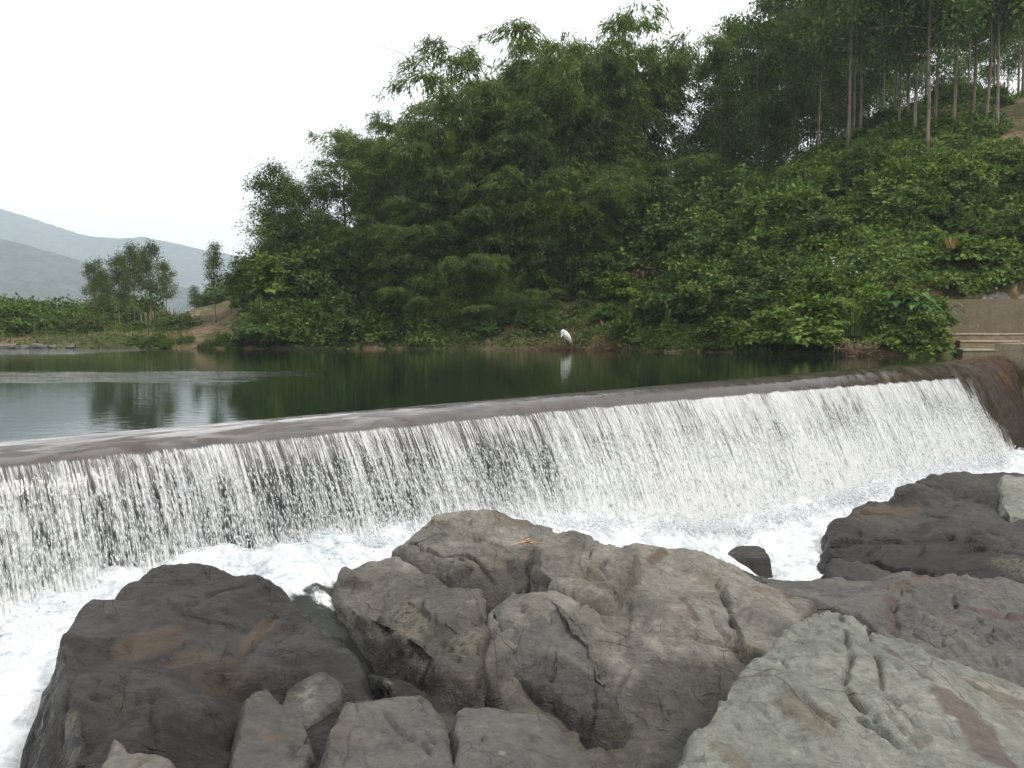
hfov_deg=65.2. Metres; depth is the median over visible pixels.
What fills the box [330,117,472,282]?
bamboo clump
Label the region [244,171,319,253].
bank tree
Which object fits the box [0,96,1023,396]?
ground
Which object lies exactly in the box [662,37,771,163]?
plantation tree
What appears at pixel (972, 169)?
shrub
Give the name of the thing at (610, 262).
shrub
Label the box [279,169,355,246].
bank tree
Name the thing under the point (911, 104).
shrub
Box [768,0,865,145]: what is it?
plantation tree
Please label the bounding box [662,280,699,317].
shrub
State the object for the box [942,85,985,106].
shrub
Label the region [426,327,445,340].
shrub
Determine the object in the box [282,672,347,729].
boulder
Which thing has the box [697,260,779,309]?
shrub
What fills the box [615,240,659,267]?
shrub
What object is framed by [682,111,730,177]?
understory tree
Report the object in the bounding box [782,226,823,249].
shrub
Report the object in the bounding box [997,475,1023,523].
boulder
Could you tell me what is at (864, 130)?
shrub
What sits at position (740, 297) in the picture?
shrub
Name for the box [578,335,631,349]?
dead roots
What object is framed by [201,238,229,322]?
shore tree
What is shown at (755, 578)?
boulder
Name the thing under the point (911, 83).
plantation tree
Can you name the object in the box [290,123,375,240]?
bank tree
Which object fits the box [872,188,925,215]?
shrub
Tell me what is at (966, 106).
undergrowth
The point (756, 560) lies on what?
boulder
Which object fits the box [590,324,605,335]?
shrub
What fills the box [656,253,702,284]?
shrub
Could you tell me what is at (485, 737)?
boulder
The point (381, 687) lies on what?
boulder
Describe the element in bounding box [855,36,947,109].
plantation tree
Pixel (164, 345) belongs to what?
shrub
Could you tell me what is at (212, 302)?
shrub
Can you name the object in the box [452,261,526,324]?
young bamboo
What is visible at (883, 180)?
shrub
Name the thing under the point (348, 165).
bank tree
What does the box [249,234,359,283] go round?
shrub
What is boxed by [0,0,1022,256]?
sky
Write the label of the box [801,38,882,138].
plantation tree
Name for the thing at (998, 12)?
plantation tree
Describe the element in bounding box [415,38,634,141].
bamboo clump
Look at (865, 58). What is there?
plantation tree
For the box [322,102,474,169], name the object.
bamboo clump
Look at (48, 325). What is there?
shrub
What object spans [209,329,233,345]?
shrub
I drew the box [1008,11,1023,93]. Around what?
plantation tree
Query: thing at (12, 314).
shrub
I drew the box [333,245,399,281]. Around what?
shrub
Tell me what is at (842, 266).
shrub
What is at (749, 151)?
understory tree
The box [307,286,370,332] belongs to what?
shrub
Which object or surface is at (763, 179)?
shrub
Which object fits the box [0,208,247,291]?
hills
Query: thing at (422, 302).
young bamboo
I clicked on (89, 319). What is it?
shrub
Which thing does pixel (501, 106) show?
bamboo clump
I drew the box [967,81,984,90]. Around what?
shrub
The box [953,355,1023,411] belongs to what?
concrete weir wall
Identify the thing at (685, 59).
bamboo clump
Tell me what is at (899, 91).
plantation tree
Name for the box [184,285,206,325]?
shore tree
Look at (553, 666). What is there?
boulder
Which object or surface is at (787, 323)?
shrub
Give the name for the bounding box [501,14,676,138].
bamboo clump
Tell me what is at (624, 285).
shrub
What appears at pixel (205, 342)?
shrub
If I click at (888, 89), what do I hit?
plantation tree
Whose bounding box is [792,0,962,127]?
plantation tree
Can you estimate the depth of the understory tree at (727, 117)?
48.84 m
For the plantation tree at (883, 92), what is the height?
12.906 m
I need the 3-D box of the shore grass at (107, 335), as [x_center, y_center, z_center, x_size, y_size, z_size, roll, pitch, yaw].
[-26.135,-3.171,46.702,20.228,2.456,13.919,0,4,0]
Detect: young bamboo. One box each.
[373,286,459,331]
[395,251,511,331]
[433,296,496,330]
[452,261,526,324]
[492,288,567,323]
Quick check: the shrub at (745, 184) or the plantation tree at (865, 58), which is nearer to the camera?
the shrub at (745, 184)
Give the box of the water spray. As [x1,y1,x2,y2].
[0,395,1018,641]
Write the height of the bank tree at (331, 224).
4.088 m
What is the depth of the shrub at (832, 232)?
34.82 m
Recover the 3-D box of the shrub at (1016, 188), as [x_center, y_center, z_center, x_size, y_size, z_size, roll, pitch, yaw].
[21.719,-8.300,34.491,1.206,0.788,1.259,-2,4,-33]
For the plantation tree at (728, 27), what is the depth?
50.26 m
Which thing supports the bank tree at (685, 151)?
on the ground at (210, 328)
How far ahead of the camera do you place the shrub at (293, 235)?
44.48 m
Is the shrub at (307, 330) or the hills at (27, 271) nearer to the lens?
the shrub at (307, 330)
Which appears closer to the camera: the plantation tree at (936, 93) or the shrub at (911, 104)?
the plantation tree at (936, 93)
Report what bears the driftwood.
on the boulder at (471, 549)
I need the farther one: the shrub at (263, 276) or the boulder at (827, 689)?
the shrub at (263, 276)
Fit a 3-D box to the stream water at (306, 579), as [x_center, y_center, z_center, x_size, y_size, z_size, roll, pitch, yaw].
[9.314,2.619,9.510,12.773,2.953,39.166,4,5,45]
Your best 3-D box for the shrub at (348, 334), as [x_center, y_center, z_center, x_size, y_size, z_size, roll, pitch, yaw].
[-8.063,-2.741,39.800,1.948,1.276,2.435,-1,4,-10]
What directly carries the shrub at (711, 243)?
on the ground at (210, 328)
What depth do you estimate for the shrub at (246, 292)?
42.53 m
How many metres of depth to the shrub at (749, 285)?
32.86 m
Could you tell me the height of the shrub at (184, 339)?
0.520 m
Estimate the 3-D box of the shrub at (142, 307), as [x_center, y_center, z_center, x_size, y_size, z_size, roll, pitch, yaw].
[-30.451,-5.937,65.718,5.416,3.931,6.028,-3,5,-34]
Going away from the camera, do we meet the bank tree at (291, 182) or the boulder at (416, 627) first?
the boulder at (416, 627)
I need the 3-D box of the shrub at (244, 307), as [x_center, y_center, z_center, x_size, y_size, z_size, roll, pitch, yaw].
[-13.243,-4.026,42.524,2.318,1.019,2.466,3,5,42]
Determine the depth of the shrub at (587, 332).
37.41 m
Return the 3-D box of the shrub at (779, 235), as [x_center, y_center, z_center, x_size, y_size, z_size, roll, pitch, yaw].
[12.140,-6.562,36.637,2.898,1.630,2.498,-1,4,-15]
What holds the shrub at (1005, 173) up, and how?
on the ground at (210, 328)
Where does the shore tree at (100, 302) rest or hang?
on the ground at (210, 328)
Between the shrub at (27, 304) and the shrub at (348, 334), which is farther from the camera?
the shrub at (27, 304)
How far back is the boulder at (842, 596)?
7.51 m
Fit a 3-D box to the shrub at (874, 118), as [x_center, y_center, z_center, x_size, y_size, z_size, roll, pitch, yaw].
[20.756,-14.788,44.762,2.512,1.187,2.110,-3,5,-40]
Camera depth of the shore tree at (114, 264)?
49.59 m
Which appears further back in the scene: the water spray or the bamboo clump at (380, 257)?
the bamboo clump at (380, 257)
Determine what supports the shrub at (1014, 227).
on the ground at (210, 328)
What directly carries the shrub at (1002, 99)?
on the ground at (210, 328)
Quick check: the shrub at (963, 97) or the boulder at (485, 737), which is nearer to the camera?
the boulder at (485, 737)
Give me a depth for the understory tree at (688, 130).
47.96 m
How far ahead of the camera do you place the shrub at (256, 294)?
42.04 m
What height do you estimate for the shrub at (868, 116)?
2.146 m
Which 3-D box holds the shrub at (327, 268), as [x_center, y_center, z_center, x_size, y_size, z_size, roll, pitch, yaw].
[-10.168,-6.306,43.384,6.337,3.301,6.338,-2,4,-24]
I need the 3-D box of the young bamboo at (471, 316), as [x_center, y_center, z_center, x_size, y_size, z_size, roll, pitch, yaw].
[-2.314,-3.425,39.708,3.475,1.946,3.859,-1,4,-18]
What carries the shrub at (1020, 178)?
on the ground at (210, 328)
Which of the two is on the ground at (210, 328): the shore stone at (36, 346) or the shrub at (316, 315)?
the shrub at (316, 315)
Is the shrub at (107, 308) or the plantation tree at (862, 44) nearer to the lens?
the plantation tree at (862, 44)
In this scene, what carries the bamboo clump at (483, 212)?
on the ground at (210, 328)
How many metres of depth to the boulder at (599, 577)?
5.86 m
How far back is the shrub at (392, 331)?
39.36 m
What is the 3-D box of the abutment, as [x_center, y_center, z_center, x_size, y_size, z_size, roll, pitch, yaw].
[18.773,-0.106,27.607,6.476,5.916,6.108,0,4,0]
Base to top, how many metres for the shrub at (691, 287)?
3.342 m
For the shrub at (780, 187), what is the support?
on the ground at (210, 328)
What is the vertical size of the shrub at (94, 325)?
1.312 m
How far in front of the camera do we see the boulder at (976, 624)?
6.71 m
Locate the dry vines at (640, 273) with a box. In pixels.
[625,262,667,298]
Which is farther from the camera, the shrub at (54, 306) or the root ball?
the shrub at (54, 306)
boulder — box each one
[20,563,372,767]
[102,739,174,767]
[228,689,316,767]
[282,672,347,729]
[319,695,454,767]
[329,556,490,714]
[367,675,455,733]
[391,509,556,615]
[450,707,595,767]
[484,530,817,767]
[490,592,630,750]
[530,535,642,615]
[677,610,1023,767]
[718,575,803,664]
[728,545,772,577]
[743,570,767,583]
[759,571,916,617]
[817,471,1023,583]
[820,558,918,581]
[856,573,1023,686]
[933,656,1023,711]
[982,289,1023,298]
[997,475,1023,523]
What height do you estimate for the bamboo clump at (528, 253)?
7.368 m
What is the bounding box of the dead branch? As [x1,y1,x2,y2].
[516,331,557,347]
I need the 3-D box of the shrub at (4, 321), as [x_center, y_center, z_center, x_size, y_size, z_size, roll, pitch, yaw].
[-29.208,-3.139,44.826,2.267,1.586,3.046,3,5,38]
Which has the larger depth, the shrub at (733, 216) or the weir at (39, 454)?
the shrub at (733, 216)
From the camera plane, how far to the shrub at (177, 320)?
44.75 m
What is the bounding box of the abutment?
[939,299,1023,378]
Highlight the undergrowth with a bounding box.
[766,90,1023,176]
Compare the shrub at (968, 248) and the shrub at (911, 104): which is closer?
the shrub at (968, 248)
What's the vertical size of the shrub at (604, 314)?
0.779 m
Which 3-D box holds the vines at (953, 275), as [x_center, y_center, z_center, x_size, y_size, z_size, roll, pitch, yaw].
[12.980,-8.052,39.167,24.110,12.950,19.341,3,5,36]
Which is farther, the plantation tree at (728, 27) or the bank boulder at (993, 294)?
the plantation tree at (728, 27)
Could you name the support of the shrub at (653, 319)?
on the ground at (210, 328)
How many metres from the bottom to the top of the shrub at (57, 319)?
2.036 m
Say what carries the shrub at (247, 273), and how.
on the ground at (210, 328)
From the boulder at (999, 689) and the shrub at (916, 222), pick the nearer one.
the boulder at (999, 689)
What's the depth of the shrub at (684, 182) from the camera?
43.67 m
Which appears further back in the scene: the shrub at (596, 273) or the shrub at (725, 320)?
the shrub at (596, 273)
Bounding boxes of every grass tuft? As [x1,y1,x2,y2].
[816,288,889,335]
[941,233,961,248]
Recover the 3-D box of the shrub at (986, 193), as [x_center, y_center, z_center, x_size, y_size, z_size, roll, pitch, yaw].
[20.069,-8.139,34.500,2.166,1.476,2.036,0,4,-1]
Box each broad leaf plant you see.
[861,291,903,311]
[870,290,922,315]
[893,292,942,318]
[909,302,962,325]
[945,345,964,355]
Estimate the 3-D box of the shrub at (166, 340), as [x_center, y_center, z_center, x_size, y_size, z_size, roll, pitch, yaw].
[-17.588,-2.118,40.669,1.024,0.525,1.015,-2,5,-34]
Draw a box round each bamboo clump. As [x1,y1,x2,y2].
[305,209,519,315]
[306,128,453,248]
[309,158,424,245]
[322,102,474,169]
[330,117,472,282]
[345,69,559,263]
[360,28,635,273]
[380,195,505,298]
[395,76,615,254]
[398,161,585,299]
[407,33,648,253]
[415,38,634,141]
[457,164,644,301]
[460,171,635,301]
[476,0,682,235]
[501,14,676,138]
[540,162,676,264]
[554,32,742,191]
[570,12,720,219]
[604,153,720,233]
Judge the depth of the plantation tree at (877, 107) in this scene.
69.59 m
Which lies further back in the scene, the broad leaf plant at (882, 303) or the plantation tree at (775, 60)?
the plantation tree at (775, 60)
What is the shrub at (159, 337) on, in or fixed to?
on the ground at (210, 328)
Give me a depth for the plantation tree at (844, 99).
73.56 m
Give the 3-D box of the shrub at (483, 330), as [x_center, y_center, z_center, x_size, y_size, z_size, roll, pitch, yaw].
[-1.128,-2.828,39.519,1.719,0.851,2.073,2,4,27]
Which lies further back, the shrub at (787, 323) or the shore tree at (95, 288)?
the shore tree at (95, 288)
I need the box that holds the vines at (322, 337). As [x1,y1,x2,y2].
[250,286,449,348]
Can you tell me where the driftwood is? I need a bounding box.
[509,535,546,545]
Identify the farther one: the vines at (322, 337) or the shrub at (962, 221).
the vines at (322, 337)
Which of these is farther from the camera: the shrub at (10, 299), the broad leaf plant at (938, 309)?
the shrub at (10, 299)
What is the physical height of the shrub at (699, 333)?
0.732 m
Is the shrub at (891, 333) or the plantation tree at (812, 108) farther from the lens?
the plantation tree at (812, 108)
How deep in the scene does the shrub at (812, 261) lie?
32.95 m
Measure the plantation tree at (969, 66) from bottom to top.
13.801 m
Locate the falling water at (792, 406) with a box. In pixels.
[0,379,1014,621]
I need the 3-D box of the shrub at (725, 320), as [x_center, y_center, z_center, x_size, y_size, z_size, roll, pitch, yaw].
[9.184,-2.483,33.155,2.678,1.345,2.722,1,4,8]
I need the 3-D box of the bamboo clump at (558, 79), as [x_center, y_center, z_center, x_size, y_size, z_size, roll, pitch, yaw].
[-0.965,-11.533,42.657,14.302,12.974,11.349,2,4,24]
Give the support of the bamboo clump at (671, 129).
on the ground at (210, 328)
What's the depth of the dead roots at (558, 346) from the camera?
37.37 m
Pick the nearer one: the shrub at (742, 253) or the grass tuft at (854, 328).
the grass tuft at (854, 328)
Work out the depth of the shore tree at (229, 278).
44.67 m
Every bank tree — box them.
[220,156,329,276]
[239,205,298,282]
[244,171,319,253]
[272,183,320,253]
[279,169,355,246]
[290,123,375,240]
[304,211,346,250]
[338,134,376,222]
[662,138,702,197]
[692,150,723,185]
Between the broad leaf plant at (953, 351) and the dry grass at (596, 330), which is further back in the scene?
the dry grass at (596, 330)
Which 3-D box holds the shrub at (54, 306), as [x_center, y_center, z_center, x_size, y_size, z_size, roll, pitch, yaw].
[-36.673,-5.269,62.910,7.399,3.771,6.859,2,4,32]
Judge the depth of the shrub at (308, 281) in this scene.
41.39 m
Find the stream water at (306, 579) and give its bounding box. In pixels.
[0,447,1023,767]
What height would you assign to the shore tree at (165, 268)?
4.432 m
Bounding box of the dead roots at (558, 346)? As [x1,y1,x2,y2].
[526,340,586,349]
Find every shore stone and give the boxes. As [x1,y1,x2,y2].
[0,344,6,348]
[5,344,18,348]
[19,345,29,347]
[29,343,46,348]
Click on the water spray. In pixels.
(998, 459)
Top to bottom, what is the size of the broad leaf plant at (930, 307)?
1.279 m
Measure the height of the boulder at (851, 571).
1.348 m
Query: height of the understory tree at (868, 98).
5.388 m
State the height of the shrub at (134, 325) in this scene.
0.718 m
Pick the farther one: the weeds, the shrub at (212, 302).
the shrub at (212, 302)
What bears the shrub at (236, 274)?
on the ground at (210, 328)
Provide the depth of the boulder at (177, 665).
3.92 m
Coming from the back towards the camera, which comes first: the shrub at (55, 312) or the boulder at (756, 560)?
the shrub at (55, 312)
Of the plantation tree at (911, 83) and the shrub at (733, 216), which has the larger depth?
the plantation tree at (911, 83)
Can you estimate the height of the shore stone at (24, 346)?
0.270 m
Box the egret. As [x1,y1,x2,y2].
[560,330,570,348]
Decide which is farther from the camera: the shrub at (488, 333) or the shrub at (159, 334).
the shrub at (159, 334)
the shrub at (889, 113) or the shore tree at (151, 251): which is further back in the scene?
the shore tree at (151, 251)
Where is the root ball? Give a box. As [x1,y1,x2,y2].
[832,338,883,355]
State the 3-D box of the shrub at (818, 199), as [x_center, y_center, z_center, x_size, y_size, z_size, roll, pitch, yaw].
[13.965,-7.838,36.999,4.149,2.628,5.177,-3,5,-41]
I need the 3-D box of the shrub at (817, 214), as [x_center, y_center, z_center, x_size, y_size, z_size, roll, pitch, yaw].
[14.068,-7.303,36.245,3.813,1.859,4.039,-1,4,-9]
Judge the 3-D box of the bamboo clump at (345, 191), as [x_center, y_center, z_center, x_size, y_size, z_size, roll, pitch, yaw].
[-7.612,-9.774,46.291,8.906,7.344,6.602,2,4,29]
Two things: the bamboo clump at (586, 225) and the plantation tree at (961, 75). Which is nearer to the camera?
the bamboo clump at (586, 225)
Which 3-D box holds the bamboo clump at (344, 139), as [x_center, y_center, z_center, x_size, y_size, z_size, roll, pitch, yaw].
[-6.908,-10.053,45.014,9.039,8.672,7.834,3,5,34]
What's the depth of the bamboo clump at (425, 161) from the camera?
39.55 m
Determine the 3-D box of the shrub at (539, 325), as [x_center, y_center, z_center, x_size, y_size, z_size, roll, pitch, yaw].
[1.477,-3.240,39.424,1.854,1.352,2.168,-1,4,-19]
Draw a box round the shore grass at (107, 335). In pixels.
[0,310,194,348]
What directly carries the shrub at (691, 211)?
on the ground at (210, 328)
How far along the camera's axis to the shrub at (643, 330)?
35.15 m
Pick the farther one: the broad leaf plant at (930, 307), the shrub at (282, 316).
the shrub at (282, 316)
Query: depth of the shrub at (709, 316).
33.94 m
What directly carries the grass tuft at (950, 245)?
on the ground at (210, 328)
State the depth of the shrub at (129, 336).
41.34 m
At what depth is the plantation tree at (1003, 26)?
40.43 m
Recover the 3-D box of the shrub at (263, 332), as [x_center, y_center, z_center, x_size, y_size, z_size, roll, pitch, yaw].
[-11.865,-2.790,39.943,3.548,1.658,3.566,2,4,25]
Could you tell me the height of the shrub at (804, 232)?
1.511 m
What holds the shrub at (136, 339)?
on the ground at (210, 328)
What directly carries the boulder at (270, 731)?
in the stream water at (306, 579)
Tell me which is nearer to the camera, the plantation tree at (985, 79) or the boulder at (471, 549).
the boulder at (471, 549)
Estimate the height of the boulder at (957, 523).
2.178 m
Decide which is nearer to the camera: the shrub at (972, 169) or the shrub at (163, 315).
the shrub at (972, 169)
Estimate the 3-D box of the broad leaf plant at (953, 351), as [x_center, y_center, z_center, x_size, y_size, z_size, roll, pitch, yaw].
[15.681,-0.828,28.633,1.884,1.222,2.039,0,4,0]
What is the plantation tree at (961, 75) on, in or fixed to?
on the ground at (210, 328)
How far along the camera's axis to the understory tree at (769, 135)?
56.65 m
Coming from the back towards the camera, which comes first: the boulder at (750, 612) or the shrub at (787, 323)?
the shrub at (787, 323)
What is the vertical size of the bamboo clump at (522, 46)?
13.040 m
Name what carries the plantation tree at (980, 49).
on the ground at (210, 328)
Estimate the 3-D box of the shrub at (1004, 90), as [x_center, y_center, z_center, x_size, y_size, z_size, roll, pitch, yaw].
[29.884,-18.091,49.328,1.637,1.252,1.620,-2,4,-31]
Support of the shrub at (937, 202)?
on the ground at (210, 328)
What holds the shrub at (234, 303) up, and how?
on the ground at (210, 328)
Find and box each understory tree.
[672,128,703,178]
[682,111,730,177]
[707,95,763,167]
[718,103,772,172]
[729,101,784,168]
[747,90,802,166]
[758,94,805,171]
[772,84,816,157]
[785,84,842,157]
[802,73,866,149]
[840,79,878,134]
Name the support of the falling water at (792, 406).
on the weir at (39, 454)
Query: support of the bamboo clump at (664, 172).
on the ground at (210, 328)
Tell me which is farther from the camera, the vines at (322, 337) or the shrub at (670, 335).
the vines at (322, 337)
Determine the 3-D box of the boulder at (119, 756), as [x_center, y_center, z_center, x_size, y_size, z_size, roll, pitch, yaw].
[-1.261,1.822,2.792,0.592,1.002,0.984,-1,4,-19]
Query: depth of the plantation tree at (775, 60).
47.32 m
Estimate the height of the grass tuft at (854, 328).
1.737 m
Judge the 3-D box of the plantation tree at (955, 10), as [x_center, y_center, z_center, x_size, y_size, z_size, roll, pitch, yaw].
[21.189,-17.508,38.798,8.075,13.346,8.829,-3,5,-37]
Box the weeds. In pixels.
[408,247,705,351]
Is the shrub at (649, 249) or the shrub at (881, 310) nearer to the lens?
the shrub at (881, 310)
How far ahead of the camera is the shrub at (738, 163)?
45.79 m
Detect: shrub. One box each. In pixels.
[0,291,29,306]
[0,296,49,335]
[0,316,10,336]
[13,311,56,334]
[15,294,84,310]
[16,296,53,313]
[42,308,66,316]
[43,306,103,333]
[56,309,106,334]
[61,296,129,323]
[64,302,113,326]
[64,316,107,333]
[74,291,128,306]
[109,291,171,324]
[122,321,151,331]
[125,333,144,342]
[127,334,144,344]
[136,334,155,347]
[146,336,167,344]
[148,334,170,345]
[151,309,175,325]
[151,311,204,329]
[151,331,164,341]
[158,337,175,345]
[159,341,171,347]
[177,335,195,344]
[190,280,232,307]
[195,293,227,307]
[197,339,215,348]
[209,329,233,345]
[219,250,260,285]
[224,338,246,348]
[227,295,305,340]
[227,314,303,342]
[228,276,251,308]
[230,277,274,301]
[235,281,285,303]
[236,253,270,283]
[237,300,263,315]
[240,247,344,294]
[241,340,256,344]
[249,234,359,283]
[255,233,309,258]
[257,311,294,333]
[263,287,312,317]
[268,239,381,291]
[269,236,367,294]
[285,312,322,341]
[297,291,364,324]
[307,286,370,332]
[331,320,366,340]
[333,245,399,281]
[341,223,387,252]
[355,312,388,337]
[365,319,403,338]
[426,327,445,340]
[473,318,504,334]
[482,318,500,335]
[523,305,559,330]
[526,306,558,324]
[528,300,563,320]
[561,236,649,285]
[579,255,617,275]
[579,329,597,339]
[585,302,610,320]
[590,299,631,319]
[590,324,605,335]
[592,271,653,299]
[594,305,629,318]
[603,306,657,341]
[608,326,628,339]
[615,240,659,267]
[615,303,667,328]
[616,177,685,248]
[623,176,739,245]
[627,325,658,342]
[628,249,749,317]
[645,217,741,268]
[646,191,736,249]
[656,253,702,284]
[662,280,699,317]
[664,330,676,338]
[668,174,725,195]
[680,146,762,187]
[682,163,765,216]
[687,325,708,339]
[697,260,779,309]
[698,304,725,323]
[701,162,761,178]
[701,308,754,338]
[706,235,799,297]
[706,274,788,316]
[710,168,773,200]
[721,285,865,347]
[723,187,771,223]
[726,158,769,177]
[732,177,812,242]
[738,175,812,213]
[741,280,767,304]
[744,296,784,323]
[747,222,792,253]
[755,248,832,294]
[765,182,861,229]
[779,263,886,318]
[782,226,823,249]
[784,196,834,235]
[784,222,822,244]
[789,205,862,236]
[796,257,857,295]
[810,221,853,241]
[811,165,868,194]
[828,133,906,173]
[835,156,958,203]
[839,190,876,219]
[846,127,875,141]
[851,112,870,133]
[856,279,961,328]
[863,107,896,128]
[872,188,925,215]
[874,107,897,126]
[883,325,908,339]
[893,186,965,218]
[894,164,953,198]
[895,319,937,343]
[897,210,939,232]
[901,156,939,167]
[902,101,924,112]
[918,148,1003,194]
[920,83,953,103]
[920,231,1004,263]
[934,78,985,106]
[937,207,990,233]
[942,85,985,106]
[948,88,984,105]
[956,179,1005,207]
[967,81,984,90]
[983,82,1011,97]
[984,93,1017,105]
[984,163,1017,182]
[985,202,1023,237]
[989,149,1023,163]
[1002,183,1023,196]
[1011,156,1023,183]
[1013,200,1023,215]
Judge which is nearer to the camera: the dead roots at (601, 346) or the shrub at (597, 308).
the dead roots at (601, 346)
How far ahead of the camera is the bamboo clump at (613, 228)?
41.23 m
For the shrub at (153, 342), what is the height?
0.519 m
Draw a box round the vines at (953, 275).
[631,104,1023,355]
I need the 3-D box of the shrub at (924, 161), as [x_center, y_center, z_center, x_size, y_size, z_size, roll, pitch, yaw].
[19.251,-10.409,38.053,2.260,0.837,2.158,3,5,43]
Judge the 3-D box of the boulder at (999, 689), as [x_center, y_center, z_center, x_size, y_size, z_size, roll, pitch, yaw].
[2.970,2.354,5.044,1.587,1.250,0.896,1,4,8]
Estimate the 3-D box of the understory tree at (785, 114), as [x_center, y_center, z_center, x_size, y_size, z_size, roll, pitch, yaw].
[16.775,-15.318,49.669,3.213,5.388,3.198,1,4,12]
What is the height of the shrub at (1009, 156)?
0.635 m
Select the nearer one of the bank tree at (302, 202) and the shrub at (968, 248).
the shrub at (968, 248)
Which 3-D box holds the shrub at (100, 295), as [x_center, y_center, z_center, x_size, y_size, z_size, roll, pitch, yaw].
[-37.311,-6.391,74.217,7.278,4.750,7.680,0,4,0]
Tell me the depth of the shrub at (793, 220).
35.76 m
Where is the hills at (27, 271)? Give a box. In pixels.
[0,239,203,313]
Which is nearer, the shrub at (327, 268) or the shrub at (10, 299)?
the shrub at (327, 268)
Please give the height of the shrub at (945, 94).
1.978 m
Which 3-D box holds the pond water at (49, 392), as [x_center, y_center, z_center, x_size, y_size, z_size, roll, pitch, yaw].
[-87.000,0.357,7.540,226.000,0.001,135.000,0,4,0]
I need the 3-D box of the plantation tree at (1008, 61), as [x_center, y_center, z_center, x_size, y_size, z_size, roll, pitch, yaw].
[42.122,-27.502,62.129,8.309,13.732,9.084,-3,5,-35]
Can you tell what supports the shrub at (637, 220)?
on the ground at (210, 328)
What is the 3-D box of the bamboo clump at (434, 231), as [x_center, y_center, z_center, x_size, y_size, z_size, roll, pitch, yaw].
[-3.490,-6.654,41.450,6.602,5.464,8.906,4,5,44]
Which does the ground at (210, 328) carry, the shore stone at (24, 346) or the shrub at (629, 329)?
the shrub at (629, 329)
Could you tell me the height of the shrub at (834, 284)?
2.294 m
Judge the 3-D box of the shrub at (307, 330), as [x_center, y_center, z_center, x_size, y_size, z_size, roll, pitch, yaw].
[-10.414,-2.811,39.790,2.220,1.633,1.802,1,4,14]
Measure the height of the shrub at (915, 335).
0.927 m
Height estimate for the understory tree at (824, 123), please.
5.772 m
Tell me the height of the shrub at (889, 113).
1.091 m
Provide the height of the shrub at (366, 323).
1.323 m
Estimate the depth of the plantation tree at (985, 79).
77.37 m
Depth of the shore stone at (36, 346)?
40.11 m
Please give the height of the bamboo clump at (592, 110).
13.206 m
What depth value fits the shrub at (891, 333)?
28.08 m
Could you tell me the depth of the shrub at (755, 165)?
46.95 m
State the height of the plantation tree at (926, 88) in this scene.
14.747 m
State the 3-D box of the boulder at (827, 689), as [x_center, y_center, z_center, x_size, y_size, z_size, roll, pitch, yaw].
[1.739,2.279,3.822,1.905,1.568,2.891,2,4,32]
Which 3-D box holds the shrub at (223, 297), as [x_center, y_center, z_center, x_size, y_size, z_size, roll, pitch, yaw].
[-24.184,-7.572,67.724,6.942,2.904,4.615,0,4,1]
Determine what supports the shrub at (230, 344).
on the ground at (210, 328)
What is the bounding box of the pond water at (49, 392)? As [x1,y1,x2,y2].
[0,348,990,440]
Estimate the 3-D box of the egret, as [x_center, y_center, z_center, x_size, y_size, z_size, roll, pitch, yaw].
[2.499,-2.087,37.181,0.545,0.888,0.294,-1,4,-20]
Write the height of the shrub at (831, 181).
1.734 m
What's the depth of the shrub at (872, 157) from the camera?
38.09 m
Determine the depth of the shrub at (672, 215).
40.49 m
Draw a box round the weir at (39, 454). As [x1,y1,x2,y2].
[0,357,1017,601]
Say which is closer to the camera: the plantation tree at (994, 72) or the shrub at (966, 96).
the shrub at (966, 96)
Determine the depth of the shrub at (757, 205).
36.59 m
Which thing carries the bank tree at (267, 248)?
on the ground at (210, 328)
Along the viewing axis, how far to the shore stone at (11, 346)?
40.00 m
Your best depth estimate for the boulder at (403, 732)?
2.89 m
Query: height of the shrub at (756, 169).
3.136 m
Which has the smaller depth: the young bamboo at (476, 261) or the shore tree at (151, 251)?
the young bamboo at (476, 261)
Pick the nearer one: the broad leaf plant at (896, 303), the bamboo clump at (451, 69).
the broad leaf plant at (896, 303)
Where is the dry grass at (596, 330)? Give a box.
[566,302,639,350]
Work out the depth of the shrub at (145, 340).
40.48 m
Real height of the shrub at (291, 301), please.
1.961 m
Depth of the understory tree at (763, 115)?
51.75 m
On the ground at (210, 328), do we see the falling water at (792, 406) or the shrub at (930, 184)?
the shrub at (930, 184)
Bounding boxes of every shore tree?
[77,256,112,313]
[90,250,136,322]
[90,268,116,313]
[107,238,149,320]
[119,237,169,319]
[153,258,179,309]
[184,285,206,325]
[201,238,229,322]
[221,271,236,315]
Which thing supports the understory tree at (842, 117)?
on the ground at (210, 328)
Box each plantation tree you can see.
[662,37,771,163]
[690,11,787,159]
[700,0,817,163]
[745,26,853,156]
[750,0,829,163]
[753,0,944,148]
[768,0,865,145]
[788,68,835,141]
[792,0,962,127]
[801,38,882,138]
[816,25,892,131]
[827,0,942,136]
[829,70,873,124]
[837,0,1023,152]
[839,0,954,125]
[841,59,925,115]
[842,43,913,113]
[848,22,948,107]
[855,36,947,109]
[859,0,1023,131]
[870,11,945,120]
[871,60,940,111]
[893,1,969,122]
[894,24,987,100]
[908,0,1020,110]
[910,20,1017,75]
[924,24,962,97]
[932,31,1020,92]
[944,0,1023,118]
[948,0,1023,123]
[954,26,970,84]
[959,15,1023,86]
[979,28,1022,89]
[981,1,1023,92]
[992,21,1023,69]
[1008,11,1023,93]
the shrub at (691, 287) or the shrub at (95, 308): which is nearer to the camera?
the shrub at (691, 287)
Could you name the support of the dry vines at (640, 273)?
on the ground at (210, 328)
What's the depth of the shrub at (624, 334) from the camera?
36.20 m
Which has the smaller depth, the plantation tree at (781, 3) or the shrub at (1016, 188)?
the shrub at (1016, 188)

